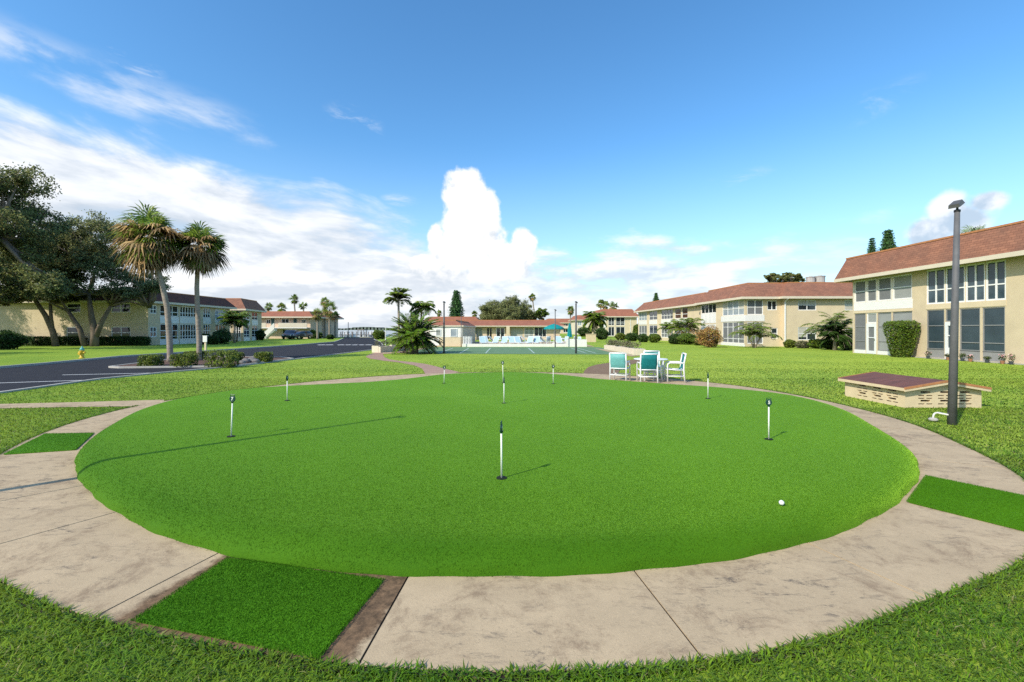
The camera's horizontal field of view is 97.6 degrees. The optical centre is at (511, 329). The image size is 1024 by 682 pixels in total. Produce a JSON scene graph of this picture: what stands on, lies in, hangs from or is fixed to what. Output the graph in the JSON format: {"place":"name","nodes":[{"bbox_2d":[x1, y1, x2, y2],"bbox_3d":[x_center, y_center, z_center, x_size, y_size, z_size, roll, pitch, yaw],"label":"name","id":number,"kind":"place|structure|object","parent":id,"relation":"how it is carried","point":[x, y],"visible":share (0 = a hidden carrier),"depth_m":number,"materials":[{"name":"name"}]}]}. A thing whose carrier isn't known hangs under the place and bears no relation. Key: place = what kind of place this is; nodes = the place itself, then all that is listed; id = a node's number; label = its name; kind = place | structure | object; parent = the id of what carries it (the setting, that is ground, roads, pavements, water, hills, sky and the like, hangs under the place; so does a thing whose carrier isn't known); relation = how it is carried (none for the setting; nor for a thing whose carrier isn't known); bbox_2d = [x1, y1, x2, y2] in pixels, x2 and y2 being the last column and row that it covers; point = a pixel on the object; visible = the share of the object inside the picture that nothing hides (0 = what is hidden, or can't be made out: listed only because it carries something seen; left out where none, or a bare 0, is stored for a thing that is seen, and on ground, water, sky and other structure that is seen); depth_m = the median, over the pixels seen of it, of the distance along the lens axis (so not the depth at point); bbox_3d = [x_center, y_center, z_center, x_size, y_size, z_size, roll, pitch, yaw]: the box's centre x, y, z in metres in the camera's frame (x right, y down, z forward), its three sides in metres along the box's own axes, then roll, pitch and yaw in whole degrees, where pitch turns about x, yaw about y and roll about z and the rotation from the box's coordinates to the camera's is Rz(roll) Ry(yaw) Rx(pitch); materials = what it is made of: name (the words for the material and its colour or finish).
{"place":"outdoors","nodes":[
{"label":"outdoors","id":0,"kind":"place"},
{"bbox_2d":[0,400,163,407],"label":"side path","id":1,"kind":"structure","parent":0,"point":[90,404],"depth_m":10.39,"materials":[{"name":"concrete"}]},
{"bbox_2d":[0,290,236,344],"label":"apartment building","id":2,"kind":"structure","parent":0,"point":[124,319],"depth_m":49.00,"materials":[{"name":"paint"}]},
{"bbox_2d":[67,303,80,311],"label":"window","id":3,"kind":"structure","parent":2,"relation":"in","point":[73,307],"depth_m":49.06,"materials":[{"name":"glass"}]},
{"bbox_2d":[111,327,129,335],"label":"window","id":4,"kind":"structure","parent":2,"relation":"in","point":[115,331],"depth_m":49.06,"materials":[{"name":"glass"}]},
{"bbox_2d":[111,303,129,311],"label":"window","id":5,"kind":"structure","parent":2,"relation":"in","point":[124,307],"depth_m":49.06,"materials":[{"name":"glass"}]},
{"bbox_2d":[160,305,177,316],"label":"window","id":6,"kind":"structure","parent":2,"relation":"in","point":[174,309],"depth_m":52.56,"materials":[{"name":"glass"}]},
{"bbox_2d":[180,306,194,316],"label":"window","id":7,"kind":"structure","parent":2,"relation":"in","point":[185,311],"depth_m":55.02,"materials":[{"name":"glass"}]},
{"bbox_2d":[0,337,381,390],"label":"road","id":8,"kind":"structure","parent":0,"point":[27,376],"depth_m":20.51,"materials":[{"name":"asphalt"}]},
{"bbox_2d":[0,339,382,392],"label":"road edging","id":9,"kind":"object","parent":8,"relation":"on","point":[27,388],"visible":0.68,"depth_m":16.98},
{"bbox_2d":[108,356,293,367],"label":"island kerb","id":10,"kind":"structure","parent":8,"relation":"on","point":[115,366],"depth_m":20.42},
{"bbox_2d":[338,330,397,336],"bbox_3d":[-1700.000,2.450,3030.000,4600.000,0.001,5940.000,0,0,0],"label":"water","id":11,"kind":"structure","parent":0,"point":[359,331],"depth_m":522.79,"materials":[{"name":"white liquid"}]},
{"bbox_2d":[340,329,372,336],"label":"dock","id":12,"kind":"object","parent":11,"relation":"in","point":[356,334],"visible":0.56,"depth_m":118.60,"materials":[{"name":"grey wood"}]},
{"bbox_2d":[338,327,397,329],"bbox_3d":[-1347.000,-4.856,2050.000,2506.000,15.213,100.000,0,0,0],"label":"shore","id":13,"kind":"structure","parent":0,"point":[370,328],"depth_m":2000.00,"materials":[{"name":"grey wood"}]},
{"bbox_2d":[366,353,456,373],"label":"curved path","id":14,"kind":"structure","parent":0,"point":[428,369],"depth_m":21.61,"materials":[{"name":"pink concrete"}]},
{"bbox_2d":[430,320,475,345],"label":"pool house","id":15,"kind":"structure","parent":0,"point":[452,332],"depth_m":46.00,"materials":[{"name":"beige paint"}]},
{"bbox_2d":[427,317,479,332],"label":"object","id":16,"kind":"structure","parent":0,"point":[455,318],"depth_m":110.29,"materials":[{"name":"red tile"}]},
{"bbox_2d":[0,372,1023,671],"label":"path","id":17,"kind":"structure","parent":0,"point":[68,538],"depth_m":3.09,"materials":[{"name":"concrete"}]},
{"bbox_2d":[4,432,94,454],"bbox_3d":[-6.978,1.716,6.896,0.804,0.024,1.620,0,0,-30],"label":"tee mat","id":18,"kind":"object","parent":17,"relation":"on","point":[52,442],"visible":1,"depth_m":6.74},
{"bbox_2d":[609,352,629,380],"bbox_3d":[3.665,1.253,15.229,0.588,0.958,0.631,0,0,28],"label":"patio chair","id":19,"kind":"object","parent":17,"relation":"on","point":[618,361],"visible":0.98,"depth_m":15.01,"materials":[{"name":"fabric"}]},
{"bbox_2d":[636,353,658,382],"bbox_3d":[4.441,1.253,14.696,0.588,0.958,0.630,0,0,4],"label":"patio chair","id":20,"kind":"object","parent":17,"relation":"on","point":[648,362],"visible":1,"depth_m":14.43,"materials":[{"name":"fabric"}]},
{"bbox_2d":[643,350,663,377],"bbox_3d":[5.106,1.253,16.174,0.588,0.958,0.630,0,0,4],"label":"patio chair","id":21,"kind":"object","parent":17,"relation":"on","point":[652,351],"visible":0.41,"depth_m":16.38,"materials":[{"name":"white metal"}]},
{"bbox_2d":[664,352,686,382],"bbox_3d":[5.425,1.253,14.896,0.631,0.958,0.588,0,0,10],"label":"patio chair","id":22,"kind":"object","parent":17,"relation":"on","point":[681,362],"visible":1,"depth_m":14.74,"materials":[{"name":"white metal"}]},
{"bbox_2d":[906,474,1023,530],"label":"tee mat","id":23,"kind":"object","parent":17,"relation":"on","point":[991,505],"visible":1,"depth_m":4.47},
{"bbox_2d":[0,334,1023,681],"bbox_3d":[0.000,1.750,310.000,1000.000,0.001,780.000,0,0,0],"label":"ground","id":24,"kind":"structure","parent":0,"point":[814,358],"depth_m":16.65,"materials":[{"name":"plant"}]},
{"bbox_2d":[0,329,33,349],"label":"bush","id":25,"kind":"object","parent":24,"relation":"on","point":[10,339],"visible":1,"depth_m":38.92,"materials":[{"name":"green plant"}]},
{"bbox_2d":[22,336,51,345],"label":"hedge","id":26,"kind":"object","parent":24,"relation":"on","point":[41,341],"visible":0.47,"depth_m":47.84,"materials":[{"name":"green plant"}]},
{"bbox_2d":[0,161,82,302],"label":"oak tree","id":27,"kind":"object","parent":24,"relation":"on","point":[20,215],"visible":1,"depth_m":37.41,"materials":[{"name":"green plant"}]},
{"bbox_2d":[0,241,100,345],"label":"oak tree","id":28,"kind":"object","parent":24,"relation":"on","point":[49,320],"visible":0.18,"depth_m":46.10,"materials":[{"name":"green plant"}]},
{"bbox_2d":[58,336,86,345],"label":"hedge","id":29,"kind":"object","parent":24,"relation":"on","point":[72,341],"visible":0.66,"depth_m":47.85,"materials":[{"name":"green plant"}]},
{"bbox_2d":[0,209,173,346],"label":"oak tree","id":30,"kind":"object","parent":24,"relation":"on","point":[92,258],"visible":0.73,"depth_m":44.47,"materials":[{"name":"green plant"}]},
{"bbox_2d":[99,336,151,345],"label":"hedge","id":31,"kind":"object","parent":24,"relation":"on","point":[117,341],"visible":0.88,"depth_m":47.86,"materials":[{"name":"green plant"}]},
{"bbox_2d":[0,338,342,367],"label":"kerb","id":32,"kind":"structure","parent":24,"relation":"on","point":[42,363],"depth_m":26.63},
{"bbox_2d":[118,357,288,365],"bbox_3d":[-16.150,1.715,23.950,6.900,0.070,7.700,0,0,0],"label":"mulch bed","id":33,"kind":"object","parent":24,"relation":"on","point":[200,362],"visible":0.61,"depth_m":22.74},
{"bbox_2d":[106,199,193,361],"bbox_3d":[-18.821,-2.476,23.368,3.973,8.464,3.857,0,0,0],"label":"sabal palm","id":34,"kind":"object","parent":33,"relation":"on","point":[149,254],"visible":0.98,"depth_m":22.92,"materials":[{"name":"green plant"}]},
{"bbox_2d":[136,354,164,365],"bbox_3d":[-16.711,1.441,20.736,0.876,0.626,0.865,0,0,0],"label":"box shrub","id":35,"kind":"object","parent":33,"relation":"on","point":[150,360],"visible":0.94,"depth_m":20.50,"materials":[{"name":"green plant"}]},
{"bbox_2d":[169,353,198,366],"bbox_3d":[-15.183,1.429,20.739,1.024,0.656,0.868,0,0,0],"label":"box shrub","id":36,"kind":"object","parent":33,"relation":"on","point":[181,360],"visible":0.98,"depth_m":20.51,"materials":[{"name":"green plant"}]},
{"bbox_2d":[167,219,232,359],"bbox_3d":[-17.049,-2.102,24.603,3.105,7.705,3.185,0,0,0],"label":"sabal palm","id":37,"kind":"object","parent":33,"relation":"on","point":[198,258],"visible":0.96,"depth_m":24.27,"materials":[{"name":"green plant"}]},
{"bbox_2d":[202,349,239,367],"bbox_3d":[-13.285,1.332,20.535,1.423,0.903,0.876,0,0,0],"label":"box shrub","id":38,"kind":"object","parent":33,"relation":"on","point":[230,362],"visible":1,"depth_m":20.35,"materials":[{"name":"green plant"}]},
{"bbox_2d":[253,351,273,361],"bbox_3d":[-13.022,1.451,23.486,0.798,0.622,0.877,0,0,0],"label":"box shrub","id":39,"kind":"object","parent":33,"relation":"on","point":[265,356],"visible":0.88,"depth_m":23.25,"materials":[{"name":"green plant"}]},
{"bbox_2d":[212,327,232,343],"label":"bush","id":40,"kind":"object","parent":24,"relation":"on","point":[224,336],"visible":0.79,"depth_m":52.70,"materials":[{"name":"green plant"}]},
{"bbox_2d":[216,309,250,342],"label":"young palm","id":41,"kind":"object","parent":24,"relation":"on","point":[230,317],"visible":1,"depth_m":57.60,"materials":[{"name":"green plant"}]},
{"bbox_2d":[226,298,266,340],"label":"apartment building","id":42,"kind":"structure","parent":24,"relation":"on","point":[254,309],"depth_m":69.25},
{"bbox_2d":[94,553,406,664],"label":"path slab","id":43,"kind":"structure","parent":24,"relation":"on","point":[353,640],"depth_m":2.73,"materials":[{"name":"concrete"}]},
{"bbox_2d":[130,556,383,658],"bbox_3d":[-1.578,1.716,2.862,1.376,0.024,0.772,0,0,13],"label":"tee mat","id":44,"kind":"object","parent":43,"relation":"on","point":[293,609],"visible":1,"depth_m":2.78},
{"bbox_2d":[289,331,312,338],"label":"parked car","id":45,"kind":"object","parent":24,"relation":"on","point":[301,334],"visible":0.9,"depth_m":80.32,"materials":[{"name":"blue metal"}]},
{"bbox_2d":[262,311,343,338],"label":"apartment building","id":46,"kind":"structure","parent":24,"relation":"on","point":[276,324],"depth_m":85.00,"materials":[{"name":"paint"}]},
{"bbox_2d":[310,308,323,338],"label":"sabal palm","id":47,"kind":"object","parent":24,"relation":"on","point":[317,317],"visible":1,"depth_m":79.84,"materials":[{"name":"green plant"}]},
{"bbox_2d":[321,300,337,333],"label":"sabal palm","id":48,"kind":"object","parent":24,"relation":"on","point":[329,313],"visible":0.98,"depth_m":83.75,"materials":[{"name":"green plant"}]},
{"bbox_2d":[372,339,408,352],"bbox_3d":[-9.471,1.214,35.627,0.812,1.071,4.129,0,0,21],"label":"planter","id":49,"kind":"object","parent":24,"relation":"on","point":[377,348],"visible":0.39,"depth_m":34.24,"materials":[{"name":"paint"}]},
{"bbox_2d":[382,287,412,337],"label":"queen palm","id":50,"kind":"object","parent":24,"relation":"on","point":[397,296],"visible":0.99,"depth_m":59.74,"materials":[{"name":"green plant"}]},
{"bbox_2d":[380,311,442,354],"bbox_3d":[-7.172,0.537,32.520,4.061,3.771,4.571,0,0,41],"label":"cycad","id":51,"kind":"object","parent":24,"relation":"on","point":[414,335],"visible":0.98,"depth_m":31.89,"materials":[{"name":"green plant"}]},
{"bbox_2d":[409,301,436,318],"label":"queen palm","id":52,"kind":"object","parent":24,"relation":"on","point":[418,307],"visible":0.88,"depth_m":61.57,"materials":[{"name":"green plant"}]},
{"bbox_2d":[447,290,464,316],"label":"norfolk pine","id":53,"kind":"object","parent":24,"relation":"on","point":[456,307],"visible":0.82,"depth_m":134.13,"materials":[{"name":"green plant"}]},
{"bbox_2d":[477,295,539,319],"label":"oak tree","id":54,"kind":"object","parent":24,"relation":"on","point":[510,308],"visible":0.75,"depth_m":97.46,"materials":[{"name":"green plant"}]},
{"bbox_2d":[0,406,1023,455],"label":"grass","id":55,"kind":"structure","parent":24,"relation":"on","point":[938,426],"depth_m":8.49,"materials":[{"name":"plant"}]},
{"bbox_2d":[460,320,566,339],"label":"clubhouse","id":56,"kind":"structure","parent":24,"relation":"on","point":[524,329],"depth_m":75.03,"materials":[{"name":"paint"}]},
{"bbox_2d":[510,327,522,336],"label":"window","id":57,"kind":"structure","parent":56,"relation":"in","point":[514,331],"depth_m":75.06,"materials":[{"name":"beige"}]},
{"bbox_2d":[534,327,545,336],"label":"window","id":58,"kind":"structure","parent":56,"relation":"in","point":[538,331],"depth_m":75.06,"materials":[{"name":"glass"}]},
{"bbox_2d":[418,347,626,353],"bbox_3d":[0.410,1.738,37.578,16.901,0.001,13.131,0,0,0],"label":"court","id":59,"kind":"object","parent":24,"relation":"on","point":[517,350],"visible":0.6,"depth_m":36.90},
{"bbox_2d":[532,308,549,319],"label":"leafy tree","id":60,"kind":"object","parent":24,"relation":"on","point":[540,312],"visible":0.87,"depth_m":97.40,"materials":[{"name":"green plant"}]},
{"bbox_2d":[582,311,609,333],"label":"clump palm","id":61,"kind":"object","parent":24,"relation":"on","point":[595,320],"visible":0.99,"depth_m":95.45,"materials":[{"name":"green plant"}]},
{"bbox_2d":[175,362,1022,372],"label":"grass","id":62,"kind":"structure","parent":24,"relation":"on","point":[664,362],"depth_m":20.93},
{"bbox_2d":[594,327,609,339],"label":"bush","id":63,"kind":"object","parent":24,"relation":"on","point":[602,333],"visible":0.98,"depth_m":74.90,"materials":[{"name":"green plant"}]},
{"bbox_2d":[590,309,637,335],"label":"apartment building","id":64,"kind":"structure","parent":24,"relation":"on","point":[624,321],"depth_m":112.00,"materials":[{"name":"paint"}]},
{"bbox_2d":[233,354,1011,368],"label":"grass","id":65,"kind":"structure","parent":24,"relation":"on","point":[630,365],"depth_m":24.33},
{"bbox_2d":[604,339,645,354],"bbox_3d":[8.614,1.251,35.032,0.800,0.998,8.990,0,0,-1],"label":"planter","id":66,"kind":"object","parent":24,"relation":"on","point":[631,349],"visible":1,"depth_m":33.46,"materials":[{"name":"paint"}]},
{"bbox_2d":[666,317,705,334],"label":"clump palm","id":67,"kind":"object","parent":24,"relation":"on","point":[688,326],"visible":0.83,"depth_m":54.67,"materials":[{"name":"green plant"}]},
{"bbox_2d":[676,333,696,344],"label":"bush","id":68,"kind":"object","parent":24,"relation":"on","point":[685,338],"visible":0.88,"depth_m":51.17,"materials":[{"name":"green plant"}]},
{"bbox_2d":[695,325,723,346],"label":"bush","id":69,"kind":"object","parent":24,"relation":"on","point":[703,338],"visible":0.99,"depth_m":43.16,"materials":[{"name":"brown plant"}]},
{"bbox_2d":[728,321,782,347],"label":"clump palm","id":70,"kind":"object","parent":24,"relation":"on","point":[752,329],"visible":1,"depth_m":42.46,"materials":[{"name":"green plant"}]},
{"bbox_2d":[694,282,852,346],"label":"apartment building","id":71,"kind":"structure","parent":24,"relation":"on","point":[786,310],"depth_m":45.80,"materials":[{"name":"paint"}]},
{"bbox_2d":[701,303,715,313],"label":"window","id":72,"kind":"structure","parent":71,"relation":"in","point":[709,308],"depth_m":54.33,"materials":[{"name":"glass"}]},
{"bbox_2d":[723,299,743,315],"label":"window","id":73,"kind":"structure","parent":71,"relation":"in","point":[736,307],"depth_m":48.26,"materials":[{"name":"glass"}]},
{"bbox_2d":[747,300,762,314],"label":"window","id":74,"kind":"structure","parent":71,"relation":"in","point":[754,307],"depth_m":45.86,"materials":[{"name":"glass"}]},
{"bbox_2d":[798,300,815,309],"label":"window","id":75,"kind":"structure","parent":71,"relation":"in","point":[802,304],"depth_m":45.31,"materials":[{"name":"glass"}]},
{"bbox_2d":[798,327,815,339],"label":"window","id":76,"kind":"structure","parent":71,"relation":"in","point":[800,329],"depth_m":45.31,"materials":[{"name":"white metal"}]},
{"bbox_2d":[763,272,805,282],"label":"leafy tree","id":77,"kind":"object","parent":24,"relation":"on","point":[783,277],"visible":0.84,"depth_m":64.95,"materials":[{"name":"green plant"}]},
{"bbox_2d":[806,338,821,348],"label":"bush","id":78,"kind":"object","parent":24,"relation":"on","point":[813,343],"visible":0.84,"depth_m":40.59,"materials":[{"name":"green plant"}]},
{"bbox_2d":[800,310,852,348],"bbox_3d":[28.354,0.076,39.759,5.186,3.438,4.596,0,0,0],"label":"clump palm","id":79,"kind":"object","parent":24,"relation":"on","point":[816,325],"visible":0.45,"depth_m":39.59,"materials":[{"name":"green plant"}]},
{"bbox_2d":[814,319,852,349],"bbox_3d":[27.123,0.439,37.620,2.994,2.642,2.931,0,0,0],"label":"clump palm","id":80,"kind":"object","parent":24,"relation":"on","point":[830,329],"visible":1,"depth_m":37.03,"materials":[{"name":"green plant"}]},
{"bbox_2d":[878,228,896,250],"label":"norfolk pine","id":81,"kind":"object","parent":24,"relation":"on","point":[888,241],"visible":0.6,"depth_m":59.71,"materials":[{"name":"green plant"}]},
{"bbox_2d":[882,320,920,356],"bbox_3d":[24.551,0.671,28.254,1.607,2.592,1.619,0,0,0],"label":"vase shrub","id":82,"kind":"object","parent":24,"relation":"on","point":[903,337],"visible":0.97,"depth_m":27.91,"materials":[{"name":"green plant"}]},
{"bbox_2d":[838,372,991,407],"bbox_3d":[9.625,1.435,10.901,1.934,0.630,2.042,0,0,0],"label":"pump box","id":83,"kind":"object","parent":24,"relation":"on","point":[903,391],"visible":0.92,"depth_m":10.11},
{"bbox_2d":[947,199,964,424],"bbox_3d":[8.138,-0.288,8.227,0.231,4.179,0.190,0,0,-20],"label":"lamp post","id":84,"kind":"object","parent":24,"relation":"on","point":[952,407],"visible":0.91,"depth_m":8.20,"materials":[{"name":"black metal"}]},
{"bbox_2d":[987,453,1023,477],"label":"grass","id":85,"kind":"structure","parent":24,"relation":"on","point":[1021,467],"depth_m":5.92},
{"bbox_2d":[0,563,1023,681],"bbox_3d":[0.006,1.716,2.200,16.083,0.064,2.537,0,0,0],"label":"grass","id":86,"kind":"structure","parent":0,"point":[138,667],"depth_m":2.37,"materials":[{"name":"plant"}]},
{"bbox_2d":[0,378,1023,407],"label":"grass","id":87,"kind":"structure","parent":0,"point":[710,379],"depth_m":13.29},
{"bbox_2d":[0,0,1023,328],"label":"sky","id":88,"kind":"structure","parent":0,"point":[349,153],"materials":[{"name":"blue"}]},
{"bbox_2d":[1,417,1023,681],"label":"soil","id":89,"kind":"structure","parent":0,"point":[547,671],"depth_m":2.40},
{"bbox_2d":[74,372,919,576],"bbox_3d":[-0.351,1.639,9.577,12.883,0.181,13.369,0,0,-44],"label":"putting green","id":90,"kind":"object","parent":89,"relation":"on","point":[397,477],"visible":1,"depth_m":4.86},
{"bbox_2d":[496,421,506,479],"bbox_3d":[-0.111,1.267,4.694,0.112,0.616,0.112,0,2,7],"label":"hole marker","id":91,"kind":"object","parent":90,"relation":"on","point":[501,477],"visible":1,"depth_m":4.69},
{"bbox_2d":[764,398,772,439],"bbox_3d":[3.649,1.274,6.366,0.112,0.602,0.112,0,0,-2],"label":"hole marker","id":92,"kind":"object","parent":90,"relation":"on","point":[768,402],"visible":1,"depth_m":6.36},
{"bbox_2d":[462,339,586,346],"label":"pool wall","id":93,"kind":"structure","parent":0,"point":[580,342],"depth_m":45.00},
{"bbox_2d":[546,319,569,333],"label":"apartment building","id":94,"kind":"structure","parent":0,"point":[566,322],"depth_m":190.03,"materials":[{"name":"beige tile"}]},
{"bbox_2d":[124,368,1023,377],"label":"grass","id":95,"kind":"structure","parent":0,"point":[769,375],"depth_m":18.09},
{"bbox_2d":[568,315,589,334],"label":"apartment building","id":96,"kind":"structure","parent":0,"point":[580,319],"depth_m":150.22,"materials":[{"name":"paint"}]},
{"bbox_2d":[584,359,638,374],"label":"brown path","id":97,"kind":"structure","parent":0,"point":[600,369],"depth_m":19.45,"materials":[{"name":"concrete"}]},
{"bbox_2d":[634,292,706,340],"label":"apartment building","id":98,"kind":"structure","parent":0,"point":[652,315],"depth_m":69.47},
{"bbox_2d":[661,309,672,319],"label":"window","id":99,"kind":"structure","parent":98,"relation":"in","point":[665,314],"depth_m":68.68,"materials":[{"name":"glass"}]},
{"bbox_2d":[834,220,1023,364],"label":"apartment building","id":100,"kind":"structure","parent":0,"point":[911,282],"depth_m":26.14,"materials":[{"name":"paint"}]},
{"bbox_2d":[855,280,864,302],"bbox_3d":[25.458,-2.760,32.706,0.055,1.580,1.029,0,0,0],"label":"window","id":101,"kind":"structure","parent":100,"relation":"in","point":[859,285],"depth_m":32.79,"materials":[{"name":"glass"}]},
{"bbox_2d":[866,323,875,353],"bbox_3d":[25.395,0.645,31.654,0.170,2.150,0.853,0,0,0],"label":"door","id":102,"kind":"structure","parent":100,"relation":"in","point":[870,327],"depth_m":31.67,"materials":[{"name":"silver metal"}]},
{"bbox_2d":[867,279,875,301],"bbox_3d":[25.458,-2.760,31.654,0.055,1.580,0.833,0,0,0],"label":"window","id":103,"kind":"structure","parent":100,"relation":"in","point":[871,284],"depth_m":31.74,"materials":[{"name":"white glass"}]},
{"bbox_2d":[878,277,890,300],"bbox_3d":[25.458,-2.760,30.567,0.055,1.580,1.102,0,0,0],"label":"window","id":104,"kind":"structure","parent":100,"relation":"in","point":[884,284],"depth_m":30.63,"materials":[{"name":"white glass"}]},
{"bbox_2d":[893,274,911,299],"bbox_3d":[25.458,-2.760,29.173,0.055,1.580,1.444,0,0,0],"label":"window","id":105,"kind":"structure","parent":100,"relation":"in","point":[902,284],"depth_m":29.22,"materials":[{"name":"white glass"}]},
{"bbox_2d":[927,268,944,303],"bbox_3d":[25.458,-2.570,26.877,0.055,2.080,1.178,0,0,0],"label":"window","id":106,"kind":"structure","parent":100,"relation":"in","point":[936,277],"depth_m":26.84,"materials":[{"name":"glass"}]},
{"bbox_2d":[945,322,949,357],"bbox_3d":[25.425,0.635,25.888,0.110,2.130,0.738,0,0,0],"label":"door","id":107,"kind":"structure","parent":100,"relation":"in","point":[947,324],"depth_m":26.10,"materials":[{"name":"white metal"}]},
{"bbox_2d":[946,265,964,302],"bbox_3d":[25.458,-2.570,25.698,0.055,2.080,1.144,0,0,0],"label":"window","id":108,"kind":"structure","parent":100,"relation":"in","point":[962,268],"depth_m":25.50,"materials":[{"name":"glass"}]},
{"bbox_2d":[966,262,984,301],"bbox_3d":[25.458,-2.570,24.581,0.055,2.080,1.055,0,0,0],"label":"window","id":109,"kind":"structure","parent":100,"relation":"in","point":[975,273],"depth_m":24.58,"materials":[{"name":"glass"}]},
{"bbox_2d":[986,259,1005,300],"bbox_3d":[25.458,-2.570,23.536,0.055,2.080,0.999,0,0,0],"label":"window","id":110,"kind":"structure","parent":100,"relation":"in","point":[995,270],"depth_m":23.52,"materials":[{"name":"glass"}]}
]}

